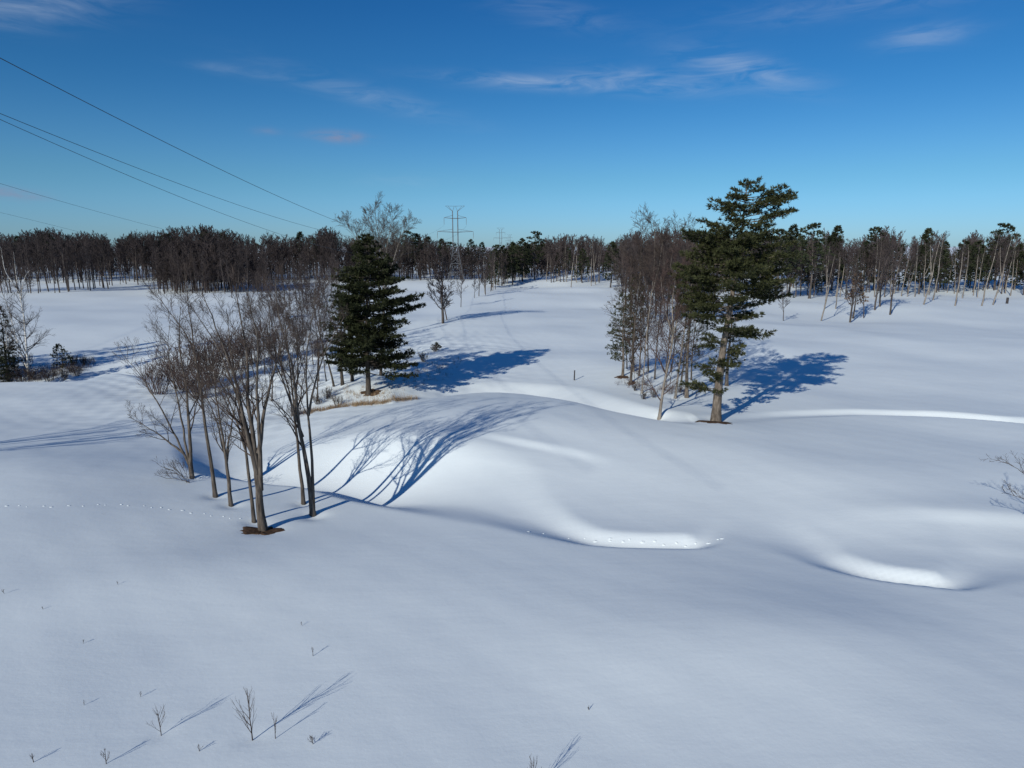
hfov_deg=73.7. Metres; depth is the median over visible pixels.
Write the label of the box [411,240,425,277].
conifer
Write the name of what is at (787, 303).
bare tree
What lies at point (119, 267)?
bare tree
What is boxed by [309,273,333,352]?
bare tree
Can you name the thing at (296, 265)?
bare tree
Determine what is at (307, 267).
bare tree
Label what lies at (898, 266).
bare tree
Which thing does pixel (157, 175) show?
power wire
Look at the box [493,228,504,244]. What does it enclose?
lattice pylon
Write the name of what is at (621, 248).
bare tree
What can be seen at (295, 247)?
bare tree
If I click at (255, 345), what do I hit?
willow shrub
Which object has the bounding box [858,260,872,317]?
bare tree
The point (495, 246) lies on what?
conifer
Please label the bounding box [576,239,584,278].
bare tree
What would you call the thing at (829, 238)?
conifer
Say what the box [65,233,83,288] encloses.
bare tree
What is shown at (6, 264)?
bare tree
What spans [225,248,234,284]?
bare tree
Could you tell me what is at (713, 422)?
soil patch
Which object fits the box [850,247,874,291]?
conifer
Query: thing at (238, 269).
bare tree
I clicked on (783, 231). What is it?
conifer
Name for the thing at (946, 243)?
conifer
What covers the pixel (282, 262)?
bare tree
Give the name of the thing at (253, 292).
bare tree
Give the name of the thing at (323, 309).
bare tree
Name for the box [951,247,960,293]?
bare tree
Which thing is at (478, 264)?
bare tree
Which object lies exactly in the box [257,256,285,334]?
bare tree
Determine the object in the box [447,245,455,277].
bare tree
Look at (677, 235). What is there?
bare tree
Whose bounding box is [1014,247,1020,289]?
bare tree
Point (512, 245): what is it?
conifer
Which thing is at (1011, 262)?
bare tree
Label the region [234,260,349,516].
bare tree
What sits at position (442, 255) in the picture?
bare tree
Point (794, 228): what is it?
conifer
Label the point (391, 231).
bare tree
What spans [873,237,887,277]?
bare tree
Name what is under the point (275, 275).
bare tree
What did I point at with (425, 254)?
bare tree
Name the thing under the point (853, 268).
bare tree
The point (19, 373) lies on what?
willow shrub
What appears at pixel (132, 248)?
bare tree
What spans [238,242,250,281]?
bare tree
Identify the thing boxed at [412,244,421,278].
bare tree
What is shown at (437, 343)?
shrub
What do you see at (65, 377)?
willow shrub
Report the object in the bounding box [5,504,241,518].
snow track
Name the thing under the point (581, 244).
bare tree
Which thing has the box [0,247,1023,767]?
snow ground
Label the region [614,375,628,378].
soil patch
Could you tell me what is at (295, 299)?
bare tree
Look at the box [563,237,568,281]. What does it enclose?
bare tree
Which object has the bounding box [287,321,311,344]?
willow shrub
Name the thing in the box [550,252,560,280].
conifer
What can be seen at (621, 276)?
bare tree
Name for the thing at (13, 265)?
bare tree
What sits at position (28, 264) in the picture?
bare tree
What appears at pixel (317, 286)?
bare tree
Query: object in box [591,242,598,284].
bare tree
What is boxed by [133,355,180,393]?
willow shrub
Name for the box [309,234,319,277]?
bare tree
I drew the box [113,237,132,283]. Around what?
bare tree
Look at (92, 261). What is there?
bare tree
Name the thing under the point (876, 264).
bare tree
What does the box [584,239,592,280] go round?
bare tree
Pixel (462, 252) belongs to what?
bare tree
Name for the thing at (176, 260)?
bare tree
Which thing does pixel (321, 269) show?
bare tree
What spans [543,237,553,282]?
bare tree
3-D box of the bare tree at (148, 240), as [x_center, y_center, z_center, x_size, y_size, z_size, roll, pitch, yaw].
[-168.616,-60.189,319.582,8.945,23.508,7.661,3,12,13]
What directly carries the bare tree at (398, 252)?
on the snow ground at (846, 591)
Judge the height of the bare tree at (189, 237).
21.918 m
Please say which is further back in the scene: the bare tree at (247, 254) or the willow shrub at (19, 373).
the bare tree at (247, 254)
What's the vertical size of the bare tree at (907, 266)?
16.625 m
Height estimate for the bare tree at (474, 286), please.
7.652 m
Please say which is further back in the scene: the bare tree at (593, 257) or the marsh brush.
the bare tree at (593, 257)
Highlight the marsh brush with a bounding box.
[0,355,95,381]
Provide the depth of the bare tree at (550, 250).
274.51 m
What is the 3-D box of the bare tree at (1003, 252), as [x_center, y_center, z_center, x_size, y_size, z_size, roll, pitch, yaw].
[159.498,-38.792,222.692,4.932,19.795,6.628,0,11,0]
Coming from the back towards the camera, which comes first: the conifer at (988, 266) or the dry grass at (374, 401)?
the conifer at (988, 266)
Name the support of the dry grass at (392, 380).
on the snow ground at (846, 591)
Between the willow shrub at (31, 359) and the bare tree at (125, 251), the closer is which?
the willow shrub at (31, 359)
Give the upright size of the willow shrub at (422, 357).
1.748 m
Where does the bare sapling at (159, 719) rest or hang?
on the snow ground at (846, 591)
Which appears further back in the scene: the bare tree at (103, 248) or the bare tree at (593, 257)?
the bare tree at (593, 257)
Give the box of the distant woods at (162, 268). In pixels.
[0,223,528,293]
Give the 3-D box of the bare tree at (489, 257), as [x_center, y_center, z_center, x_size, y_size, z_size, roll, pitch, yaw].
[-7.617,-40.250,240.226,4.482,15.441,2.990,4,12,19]
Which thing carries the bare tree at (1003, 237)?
on the snow ground at (846, 591)
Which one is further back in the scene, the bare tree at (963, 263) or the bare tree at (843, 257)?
the bare tree at (963, 263)
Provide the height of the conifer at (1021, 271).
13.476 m
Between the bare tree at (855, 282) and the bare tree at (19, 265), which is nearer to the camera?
the bare tree at (855, 282)
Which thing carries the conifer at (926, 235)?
on the snow ground at (846, 591)
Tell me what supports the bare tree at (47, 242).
on the snow ground at (846, 591)
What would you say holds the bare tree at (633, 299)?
on the snow ground at (846, 591)
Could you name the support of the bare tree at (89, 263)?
on the snow ground at (846, 591)
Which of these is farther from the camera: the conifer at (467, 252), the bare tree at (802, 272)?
the conifer at (467, 252)
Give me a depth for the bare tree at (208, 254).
249.38 m
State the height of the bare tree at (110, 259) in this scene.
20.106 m
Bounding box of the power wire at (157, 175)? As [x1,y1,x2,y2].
[0,113,436,240]
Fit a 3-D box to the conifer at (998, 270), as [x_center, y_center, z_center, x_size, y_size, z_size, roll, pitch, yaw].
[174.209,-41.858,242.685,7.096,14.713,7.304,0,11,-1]
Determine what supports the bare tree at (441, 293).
on the snow ground at (846, 591)
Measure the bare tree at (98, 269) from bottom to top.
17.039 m
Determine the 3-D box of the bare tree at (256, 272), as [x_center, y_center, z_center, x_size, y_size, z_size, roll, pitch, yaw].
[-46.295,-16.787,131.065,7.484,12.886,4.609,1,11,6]
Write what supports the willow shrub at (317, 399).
on the snow ground at (846, 591)
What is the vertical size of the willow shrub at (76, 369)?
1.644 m
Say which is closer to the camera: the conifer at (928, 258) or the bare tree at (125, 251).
the conifer at (928, 258)
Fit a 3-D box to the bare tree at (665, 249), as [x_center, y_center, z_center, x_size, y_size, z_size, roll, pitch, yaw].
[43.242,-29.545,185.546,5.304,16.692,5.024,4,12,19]
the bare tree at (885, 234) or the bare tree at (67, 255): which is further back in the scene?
the bare tree at (67, 255)
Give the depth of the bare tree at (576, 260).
275.23 m
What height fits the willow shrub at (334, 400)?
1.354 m
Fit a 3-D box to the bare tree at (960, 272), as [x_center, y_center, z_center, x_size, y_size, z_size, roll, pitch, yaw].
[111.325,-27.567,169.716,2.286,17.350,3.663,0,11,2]
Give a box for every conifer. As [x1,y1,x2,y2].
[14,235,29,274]
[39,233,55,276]
[49,343,72,367]
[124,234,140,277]
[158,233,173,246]
[295,231,306,262]
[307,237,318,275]
[319,233,426,395]
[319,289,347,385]
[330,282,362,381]
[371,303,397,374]
[399,230,416,274]
[410,233,425,274]
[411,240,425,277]
[421,236,433,274]
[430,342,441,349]
[438,238,448,260]
[445,241,456,257]
[464,249,475,276]
[465,239,476,267]
[476,242,488,263]
[486,253,499,286]
[488,248,501,281]
[491,244,508,284]
[496,245,513,283]
[504,241,520,284]
[507,246,519,270]
[512,238,533,280]
[519,242,530,277]
[521,231,544,279]
[532,241,542,262]
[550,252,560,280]
[561,247,573,277]
[572,248,590,282]
[600,241,620,287]
[604,293,637,375]
[617,274,646,371]
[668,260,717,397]
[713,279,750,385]
[766,228,799,286]
[781,224,809,292]
[790,242,809,286]
[794,222,834,298]
[802,240,825,287]
[803,263,818,285]
[812,275,823,294]
[817,236,836,285]
[821,225,849,289]
[833,254,843,284]
[836,252,849,284]
[847,254,858,278]
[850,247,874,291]
[860,240,871,281]
[863,226,884,274]
[863,247,884,289]
[866,239,893,290]
[888,243,909,290]
[903,260,916,288]
[907,245,929,293]
[911,228,937,287]
[917,252,934,288]
[925,249,951,292]
[934,240,950,287]
[936,255,953,289]
[944,239,977,292]
[951,254,964,286]
[964,240,991,288]
[964,248,986,291]
[978,255,993,290]
[981,223,1020,289]
[992,249,1009,285]
[997,246,1018,288]
[1004,243,1023,286]
[1008,251,1023,289]
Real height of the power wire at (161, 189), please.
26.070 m
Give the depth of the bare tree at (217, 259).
249.01 m
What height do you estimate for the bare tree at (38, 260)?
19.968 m
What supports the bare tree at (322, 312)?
on the snow ground at (846, 591)
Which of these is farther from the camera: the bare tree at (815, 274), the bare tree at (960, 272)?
the bare tree at (815, 274)
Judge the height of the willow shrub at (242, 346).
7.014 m
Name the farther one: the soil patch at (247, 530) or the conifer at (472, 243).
the conifer at (472, 243)
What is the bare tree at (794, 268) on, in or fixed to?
on the snow ground at (846, 591)
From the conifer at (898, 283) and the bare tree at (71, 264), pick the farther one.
the bare tree at (71, 264)
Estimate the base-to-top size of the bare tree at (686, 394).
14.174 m
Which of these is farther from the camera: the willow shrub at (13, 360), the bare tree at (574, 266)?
the bare tree at (574, 266)
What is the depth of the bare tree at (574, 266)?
280.13 m
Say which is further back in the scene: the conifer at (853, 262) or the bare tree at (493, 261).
the conifer at (853, 262)
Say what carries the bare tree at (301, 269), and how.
on the snow ground at (846, 591)
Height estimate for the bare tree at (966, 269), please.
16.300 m
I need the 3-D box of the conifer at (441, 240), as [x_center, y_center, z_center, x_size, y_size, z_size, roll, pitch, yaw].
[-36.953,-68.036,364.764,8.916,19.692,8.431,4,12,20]
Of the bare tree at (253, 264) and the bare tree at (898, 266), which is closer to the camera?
the bare tree at (898, 266)
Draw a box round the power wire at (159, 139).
[0,58,456,242]
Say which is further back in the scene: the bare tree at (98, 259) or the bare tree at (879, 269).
the bare tree at (98, 259)
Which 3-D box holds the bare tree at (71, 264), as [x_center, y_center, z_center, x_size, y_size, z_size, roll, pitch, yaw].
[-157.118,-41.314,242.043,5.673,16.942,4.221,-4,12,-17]
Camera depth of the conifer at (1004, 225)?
231.32 m
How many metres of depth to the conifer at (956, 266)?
242.85 m
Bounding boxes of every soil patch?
[240,526,284,534]
[360,388,382,395]
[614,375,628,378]
[696,420,730,423]
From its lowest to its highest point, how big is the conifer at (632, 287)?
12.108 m
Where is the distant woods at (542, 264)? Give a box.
[504,226,1023,293]
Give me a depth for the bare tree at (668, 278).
140.22 m
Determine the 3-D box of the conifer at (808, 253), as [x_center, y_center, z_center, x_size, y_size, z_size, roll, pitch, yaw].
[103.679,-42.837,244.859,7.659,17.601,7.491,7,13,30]
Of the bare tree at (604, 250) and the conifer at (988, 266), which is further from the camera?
the bare tree at (604, 250)
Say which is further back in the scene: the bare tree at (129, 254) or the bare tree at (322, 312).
the bare tree at (129, 254)
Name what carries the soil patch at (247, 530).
on the snow ground at (846, 591)
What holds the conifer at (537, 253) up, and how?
on the snow ground at (846, 591)
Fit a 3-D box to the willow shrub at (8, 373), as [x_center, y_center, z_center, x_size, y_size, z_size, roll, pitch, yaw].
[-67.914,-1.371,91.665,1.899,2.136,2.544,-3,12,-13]
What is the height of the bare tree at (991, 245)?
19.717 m
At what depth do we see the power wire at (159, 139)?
45.11 m
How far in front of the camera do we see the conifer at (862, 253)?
261.33 m
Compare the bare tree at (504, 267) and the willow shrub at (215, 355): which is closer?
the willow shrub at (215, 355)
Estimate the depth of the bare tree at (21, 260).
232.18 m
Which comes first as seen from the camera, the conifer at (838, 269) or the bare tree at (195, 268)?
the bare tree at (195, 268)
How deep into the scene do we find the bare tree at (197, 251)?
245.99 m
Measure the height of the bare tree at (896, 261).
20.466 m
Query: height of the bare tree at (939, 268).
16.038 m
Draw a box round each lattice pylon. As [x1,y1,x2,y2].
[437,206,473,281]
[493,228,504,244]
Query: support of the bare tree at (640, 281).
on the snow ground at (846, 591)
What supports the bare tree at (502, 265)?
on the snow ground at (846, 591)
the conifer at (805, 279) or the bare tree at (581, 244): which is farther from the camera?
the bare tree at (581, 244)
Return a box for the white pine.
[667,176,800,421]
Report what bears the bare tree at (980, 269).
on the snow ground at (846, 591)
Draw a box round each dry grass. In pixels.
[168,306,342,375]
[291,394,419,415]
[309,356,458,403]
[616,374,695,394]
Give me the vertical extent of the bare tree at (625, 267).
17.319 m
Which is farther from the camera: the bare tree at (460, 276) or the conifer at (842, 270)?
the conifer at (842, 270)
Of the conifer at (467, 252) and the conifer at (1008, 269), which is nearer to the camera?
the conifer at (1008, 269)
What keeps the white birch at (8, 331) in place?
on the snow ground at (846, 591)
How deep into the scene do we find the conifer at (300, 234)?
345.30 m
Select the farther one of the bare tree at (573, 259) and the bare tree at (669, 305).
the bare tree at (573, 259)
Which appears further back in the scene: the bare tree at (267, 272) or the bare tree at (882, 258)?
the bare tree at (882, 258)
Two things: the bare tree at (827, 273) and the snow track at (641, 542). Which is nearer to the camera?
the snow track at (641, 542)
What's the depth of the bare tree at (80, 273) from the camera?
262.50 m
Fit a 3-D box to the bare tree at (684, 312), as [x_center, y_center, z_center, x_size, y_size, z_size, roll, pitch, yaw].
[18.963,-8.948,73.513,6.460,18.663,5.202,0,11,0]
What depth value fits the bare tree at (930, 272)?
215.70 m
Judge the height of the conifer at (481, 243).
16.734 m
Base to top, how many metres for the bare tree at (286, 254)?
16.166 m
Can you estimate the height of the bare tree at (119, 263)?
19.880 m
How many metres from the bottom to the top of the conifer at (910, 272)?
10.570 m
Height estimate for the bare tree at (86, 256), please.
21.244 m
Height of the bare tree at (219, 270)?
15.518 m
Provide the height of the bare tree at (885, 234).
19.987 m
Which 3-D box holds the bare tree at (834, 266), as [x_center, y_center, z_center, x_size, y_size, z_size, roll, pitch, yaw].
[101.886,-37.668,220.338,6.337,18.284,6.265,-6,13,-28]
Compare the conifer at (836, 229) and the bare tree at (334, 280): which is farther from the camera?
the conifer at (836, 229)
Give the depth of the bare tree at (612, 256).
280.24 m
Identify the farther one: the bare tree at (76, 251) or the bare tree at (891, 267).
the bare tree at (76, 251)
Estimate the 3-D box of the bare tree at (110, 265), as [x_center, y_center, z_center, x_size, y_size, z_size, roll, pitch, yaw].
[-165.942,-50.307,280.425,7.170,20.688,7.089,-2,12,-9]
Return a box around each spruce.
[0,306,22,374]
[0,340,16,381]
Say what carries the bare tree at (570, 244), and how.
on the snow ground at (846, 591)
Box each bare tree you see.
[0,242,9,292]
[0,246,15,292]
[5,236,24,293]
[9,249,25,288]
[13,238,28,292]
[17,243,32,292]
[26,237,42,291]
[28,235,46,292]
[35,228,48,290]
[36,243,51,291]
[41,244,56,291]
[46,240,66,292]
[47,238,59,289]
[56,242,74,286]
[57,235,75,291]
[61,243,73,290]
[61,245,75,289]
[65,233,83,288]
[73,232,96,289]
[73,243,85,288]
[78,232,95,290]
[80,239,95,288]
[85,238,97,287]
[89,237,104,287]
[89,237,107,287]
[91,233,116,288]
[94,248,102,285]
[97,237,117,285]
[101,239,115,284]
[112,285,230,478]
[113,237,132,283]
[113,242,124,282]
[116,254,124,283]
[121,238,132,280]
[122,236,138,269]
[125,233,139,281]
[127,230,143,284]
[135,248,227,497]
[140,231,161,278]
[148,235,167,256]
[156,241,168,288]
[162,235,182,289]
[166,261,297,531]
[169,245,176,292]
[174,252,185,292]
[175,331,261,506]
[178,241,187,290]
[178,285,270,522]
[180,233,194,286]
[186,246,197,293]
[191,235,202,290]
[196,230,213,284]
[202,235,217,287]
[204,236,221,289]
[213,244,224,286]
[213,249,221,289]
[216,247,227,292]
[220,234,233,270]
[221,252,233,296]
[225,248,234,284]
[232,239,245,284]
[233,244,243,295]
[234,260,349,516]
[237,287,268,352]
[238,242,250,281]
[240,246,252,294]
[241,281,323,504]
[242,242,251,287]
[242,285,272,373]
[242,290,282,400]
[249,252,258,275]
[251,262,275,325]
[256,234,267,264]
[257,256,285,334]
[259,285,282,329]
[260,282,300,375]
[263,258,274,302]
[266,232,279,280]
[270,260,280,291]
[271,290,323,384]
[274,269,299,327]
[279,252,290,299]
[279,275,312,372]
[280,246,287,270]
[282,264,321,360]
[284,282,345,395]
[286,240,293,272]
[287,238,298,262]
[287,274,305,320]
[291,256,302,303]
[292,255,338,380]
[292,259,337,386]
[294,277,320,363]
[297,252,310,293]
[298,267,333,381]
[304,238,312,276]
[304,257,310,276]
[304,266,330,320]
[305,280,348,354]
[307,237,316,273]
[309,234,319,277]
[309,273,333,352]
[319,255,327,296]
[325,228,337,279]
[325,259,343,299]
[327,257,334,291]
[332,192,420,313]
[332,249,340,282]
[336,240,349,265]
[336,242,345,275]
[341,243,353,266]
[391,233,404,278]
[402,235,413,278]
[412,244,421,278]
[418,250,423,278]
[421,242,427,278]
[422,238,428,269]
[426,254,455,323]
[428,244,434,278]
[434,241,445,266]
[434,278,455,319]
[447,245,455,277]
[455,245,467,272]
[455,261,468,299]
[472,274,478,297]
[474,259,485,289]
[480,259,489,288]
[481,259,489,295]
[484,250,494,289]
[489,252,495,290]
[491,249,497,290]
[491,251,496,288]
[498,252,509,285]
[500,253,508,281]
[517,250,524,280]
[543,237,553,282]
[547,243,557,281]
[557,236,570,281]
[557,242,566,281]
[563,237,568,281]
[568,234,578,280]
[571,238,578,286]
[571,240,578,280]
[576,239,580,281]
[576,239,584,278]
[578,236,586,270]
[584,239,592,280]
[587,238,596,272]
[590,236,603,280]
[590,242,594,285]
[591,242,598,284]
[593,239,603,282]
[602,236,636,368]
[602,244,608,277]
[608,202,660,375]
[608,243,615,269]
[613,229,654,381]
[613,241,630,302]
[615,249,626,305]
[619,249,634,316]
[621,205,679,393]
[622,229,643,303]
[623,243,635,321]
[623,324,649,383]
[630,215,676,371]
[630,242,697,419]
[633,234,660,315]
[633,242,656,319]
[639,222,681,379]
[642,210,685,370]
[648,239,666,315]
[650,253,669,315]
[651,248,663,318]
[655,236,676,315]
[658,228,719,398]
[660,219,686,371]
[661,214,712,381]
[664,247,680,289]
[670,243,726,379]
[778,284,790,320]
[783,246,796,293]
[791,242,803,296]
[796,245,805,295]
[802,240,822,294]
[803,242,823,296]
[820,252,836,320]
[821,239,838,293]
[822,246,830,305]
[831,244,838,290]
[835,246,841,296]
[835,252,840,308]
[836,240,859,297]
[837,239,867,322]
[840,244,847,296]
[842,242,863,292]
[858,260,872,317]
[863,246,882,292]
[864,247,877,292]
[868,232,901,309]
[872,227,897,306]
[873,236,882,296]
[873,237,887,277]
[880,226,910,314]
[883,236,898,296]
[893,239,907,293]
[897,240,919,293]
[901,243,913,295]
[912,244,922,296]
[919,244,934,296]
[923,232,943,304]
[928,243,936,294]
[931,232,946,299]
[933,231,949,284]
[937,246,950,291]
[944,254,951,289]
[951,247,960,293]
[953,249,968,287]
[954,239,965,305]
[962,237,979,287]
[962,246,973,297]
[973,243,983,295]
[977,249,987,296]
[979,451,1023,498]
[981,234,1003,305]
[986,235,998,288]
[989,229,1012,290]
[992,233,1014,304]
[993,235,1014,293]
[1005,232,1019,293]
[1009,238,1018,295]
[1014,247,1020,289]
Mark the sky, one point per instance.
(551, 118)
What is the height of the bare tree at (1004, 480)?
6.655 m
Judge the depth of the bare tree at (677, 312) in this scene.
59.50 m
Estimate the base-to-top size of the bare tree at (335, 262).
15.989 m
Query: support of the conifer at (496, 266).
on the snow ground at (846, 591)
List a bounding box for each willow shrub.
[1,368,14,379]
[3,351,20,368]
[6,366,26,381]
[21,353,34,365]
[24,366,40,380]
[41,367,58,381]
[57,371,69,379]
[70,365,82,375]
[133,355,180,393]
[145,338,204,389]
[172,362,220,396]
[180,325,240,383]
[200,321,256,369]
[232,328,271,364]
[260,325,298,358]
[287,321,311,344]
[305,333,329,356]
[313,393,322,404]
[321,387,336,399]
[329,394,343,406]
[417,351,428,361]
[649,388,657,397]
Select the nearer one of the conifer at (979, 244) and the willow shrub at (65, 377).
the willow shrub at (65, 377)
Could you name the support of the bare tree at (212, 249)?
on the snow ground at (846, 591)
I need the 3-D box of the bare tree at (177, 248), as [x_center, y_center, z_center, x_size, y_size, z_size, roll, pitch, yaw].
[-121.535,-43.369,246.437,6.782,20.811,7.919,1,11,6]
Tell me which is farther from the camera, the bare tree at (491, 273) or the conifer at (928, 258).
the conifer at (928, 258)
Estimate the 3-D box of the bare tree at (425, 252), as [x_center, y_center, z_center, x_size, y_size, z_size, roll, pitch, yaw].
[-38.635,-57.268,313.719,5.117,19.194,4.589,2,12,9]
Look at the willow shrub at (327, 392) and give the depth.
72.98 m
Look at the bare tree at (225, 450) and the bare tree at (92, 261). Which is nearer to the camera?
the bare tree at (225, 450)
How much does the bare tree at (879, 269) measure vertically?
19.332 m
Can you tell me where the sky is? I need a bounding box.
[0,0,1023,246]
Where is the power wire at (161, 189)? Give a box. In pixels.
[0,119,433,255]
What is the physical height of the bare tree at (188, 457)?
12.793 m
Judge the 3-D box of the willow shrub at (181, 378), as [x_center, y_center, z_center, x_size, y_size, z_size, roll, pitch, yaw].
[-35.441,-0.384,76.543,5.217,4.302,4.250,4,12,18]
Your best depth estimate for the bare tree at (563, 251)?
275.96 m
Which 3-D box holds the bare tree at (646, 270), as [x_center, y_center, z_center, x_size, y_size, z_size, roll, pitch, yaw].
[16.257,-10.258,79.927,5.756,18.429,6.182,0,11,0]
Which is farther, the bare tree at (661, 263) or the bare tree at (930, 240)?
the bare tree at (930, 240)
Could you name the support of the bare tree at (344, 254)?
on the snow ground at (846, 591)
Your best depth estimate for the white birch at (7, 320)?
96.96 m
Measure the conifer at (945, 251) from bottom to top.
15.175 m
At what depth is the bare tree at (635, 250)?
177.66 m
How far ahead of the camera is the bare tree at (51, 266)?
229.90 m
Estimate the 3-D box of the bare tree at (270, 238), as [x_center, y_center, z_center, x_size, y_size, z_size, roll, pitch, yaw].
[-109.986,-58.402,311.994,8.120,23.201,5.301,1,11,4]
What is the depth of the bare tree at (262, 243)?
293.62 m
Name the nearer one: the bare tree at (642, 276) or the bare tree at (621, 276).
the bare tree at (642, 276)
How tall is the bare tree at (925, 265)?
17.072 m
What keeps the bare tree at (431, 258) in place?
on the snow ground at (846, 591)
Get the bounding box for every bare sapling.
[150,706,165,735]
[230,686,256,740]
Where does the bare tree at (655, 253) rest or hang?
on the snow ground at (846, 591)
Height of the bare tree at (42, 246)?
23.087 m
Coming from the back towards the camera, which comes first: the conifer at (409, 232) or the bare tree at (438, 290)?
the conifer at (409, 232)
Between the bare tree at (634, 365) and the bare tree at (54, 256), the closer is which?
the bare tree at (634, 365)
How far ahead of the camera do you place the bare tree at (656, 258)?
146.19 m
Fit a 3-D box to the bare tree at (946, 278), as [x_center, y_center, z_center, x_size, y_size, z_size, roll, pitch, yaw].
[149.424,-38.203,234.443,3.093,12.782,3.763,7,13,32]
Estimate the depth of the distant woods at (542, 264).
333.37 m
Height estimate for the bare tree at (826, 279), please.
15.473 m
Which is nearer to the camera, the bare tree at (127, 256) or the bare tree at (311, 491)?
the bare tree at (311, 491)
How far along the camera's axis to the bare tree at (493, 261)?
233.38 m
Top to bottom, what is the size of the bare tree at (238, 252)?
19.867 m
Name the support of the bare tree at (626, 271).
on the snow ground at (846, 591)
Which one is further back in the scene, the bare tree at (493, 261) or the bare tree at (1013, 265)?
the bare tree at (493, 261)
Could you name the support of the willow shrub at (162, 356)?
on the snow ground at (846, 591)
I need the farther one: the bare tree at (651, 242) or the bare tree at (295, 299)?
the bare tree at (651, 242)
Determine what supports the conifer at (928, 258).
on the snow ground at (846, 591)
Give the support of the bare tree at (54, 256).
on the snow ground at (846, 591)
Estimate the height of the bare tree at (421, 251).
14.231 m
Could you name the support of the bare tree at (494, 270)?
on the snow ground at (846, 591)
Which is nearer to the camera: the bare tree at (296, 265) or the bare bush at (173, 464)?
the bare bush at (173, 464)
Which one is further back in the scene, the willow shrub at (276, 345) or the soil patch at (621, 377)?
the willow shrub at (276, 345)
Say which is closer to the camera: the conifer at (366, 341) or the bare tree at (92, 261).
the conifer at (366, 341)
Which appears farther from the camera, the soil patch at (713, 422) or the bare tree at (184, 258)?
the bare tree at (184, 258)
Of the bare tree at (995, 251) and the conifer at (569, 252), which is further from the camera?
the conifer at (569, 252)
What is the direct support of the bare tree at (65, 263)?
on the snow ground at (846, 591)
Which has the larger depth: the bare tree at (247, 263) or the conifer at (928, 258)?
the conifer at (928, 258)
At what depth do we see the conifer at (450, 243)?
359.44 m
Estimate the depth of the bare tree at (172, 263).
235.81 m
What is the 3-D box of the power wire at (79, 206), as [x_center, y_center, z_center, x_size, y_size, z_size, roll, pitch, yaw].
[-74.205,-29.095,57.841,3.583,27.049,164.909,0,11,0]
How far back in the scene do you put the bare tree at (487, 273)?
217.51 m
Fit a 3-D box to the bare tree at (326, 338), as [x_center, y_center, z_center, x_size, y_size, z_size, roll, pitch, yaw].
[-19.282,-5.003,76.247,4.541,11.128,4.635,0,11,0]
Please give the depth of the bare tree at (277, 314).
85.25 m
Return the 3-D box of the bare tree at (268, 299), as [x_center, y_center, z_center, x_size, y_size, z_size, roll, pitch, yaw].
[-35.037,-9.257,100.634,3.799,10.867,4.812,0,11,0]
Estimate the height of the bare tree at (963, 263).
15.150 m
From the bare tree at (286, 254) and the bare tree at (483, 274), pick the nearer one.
the bare tree at (483, 274)
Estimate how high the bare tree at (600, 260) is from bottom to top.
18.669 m
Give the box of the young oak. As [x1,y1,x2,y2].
[844,273,868,318]
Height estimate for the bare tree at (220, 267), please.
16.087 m
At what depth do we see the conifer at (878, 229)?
255.32 m
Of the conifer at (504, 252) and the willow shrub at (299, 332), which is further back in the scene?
the conifer at (504, 252)
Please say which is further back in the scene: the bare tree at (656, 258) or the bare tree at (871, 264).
the bare tree at (871, 264)
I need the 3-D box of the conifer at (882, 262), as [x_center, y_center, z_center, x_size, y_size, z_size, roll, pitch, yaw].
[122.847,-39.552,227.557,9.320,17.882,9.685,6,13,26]
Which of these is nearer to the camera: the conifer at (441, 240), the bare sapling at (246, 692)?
the bare sapling at (246, 692)
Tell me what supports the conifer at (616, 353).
on the snow ground at (846, 591)
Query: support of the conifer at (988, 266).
on the snow ground at (846, 591)
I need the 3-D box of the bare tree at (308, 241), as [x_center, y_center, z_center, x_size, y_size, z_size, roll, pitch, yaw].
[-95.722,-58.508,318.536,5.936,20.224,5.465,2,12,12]
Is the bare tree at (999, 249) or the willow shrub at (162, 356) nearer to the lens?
the willow shrub at (162, 356)
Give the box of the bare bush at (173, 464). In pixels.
[154,456,189,482]
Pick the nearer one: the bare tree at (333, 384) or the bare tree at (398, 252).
the bare tree at (333, 384)
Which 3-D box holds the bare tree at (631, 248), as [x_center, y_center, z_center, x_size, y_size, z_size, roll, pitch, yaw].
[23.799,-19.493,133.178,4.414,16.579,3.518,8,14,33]
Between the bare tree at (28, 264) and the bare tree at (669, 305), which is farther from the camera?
the bare tree at (28, 264)
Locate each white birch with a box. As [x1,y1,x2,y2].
[0,240,54,372]
[0,305,24,362]
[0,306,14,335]
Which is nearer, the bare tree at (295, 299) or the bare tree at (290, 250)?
the bare tree at (295, 299)
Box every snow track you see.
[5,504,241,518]
[593,538,723,546]
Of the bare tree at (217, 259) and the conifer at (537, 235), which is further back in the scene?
the conifer at (537, 235)
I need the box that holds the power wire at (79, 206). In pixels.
[0,183,161,228]
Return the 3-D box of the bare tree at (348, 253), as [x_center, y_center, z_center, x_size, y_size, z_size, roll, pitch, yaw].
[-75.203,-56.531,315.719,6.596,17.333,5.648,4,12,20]
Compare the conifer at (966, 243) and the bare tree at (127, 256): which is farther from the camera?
the bare tree at (127, 256)
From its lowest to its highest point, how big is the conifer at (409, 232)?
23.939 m
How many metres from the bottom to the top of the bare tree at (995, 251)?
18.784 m
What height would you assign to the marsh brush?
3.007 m
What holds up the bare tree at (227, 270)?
on the snow ground at (846, 591)
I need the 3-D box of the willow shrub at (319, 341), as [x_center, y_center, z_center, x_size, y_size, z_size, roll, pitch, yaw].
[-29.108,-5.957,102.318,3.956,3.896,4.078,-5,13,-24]

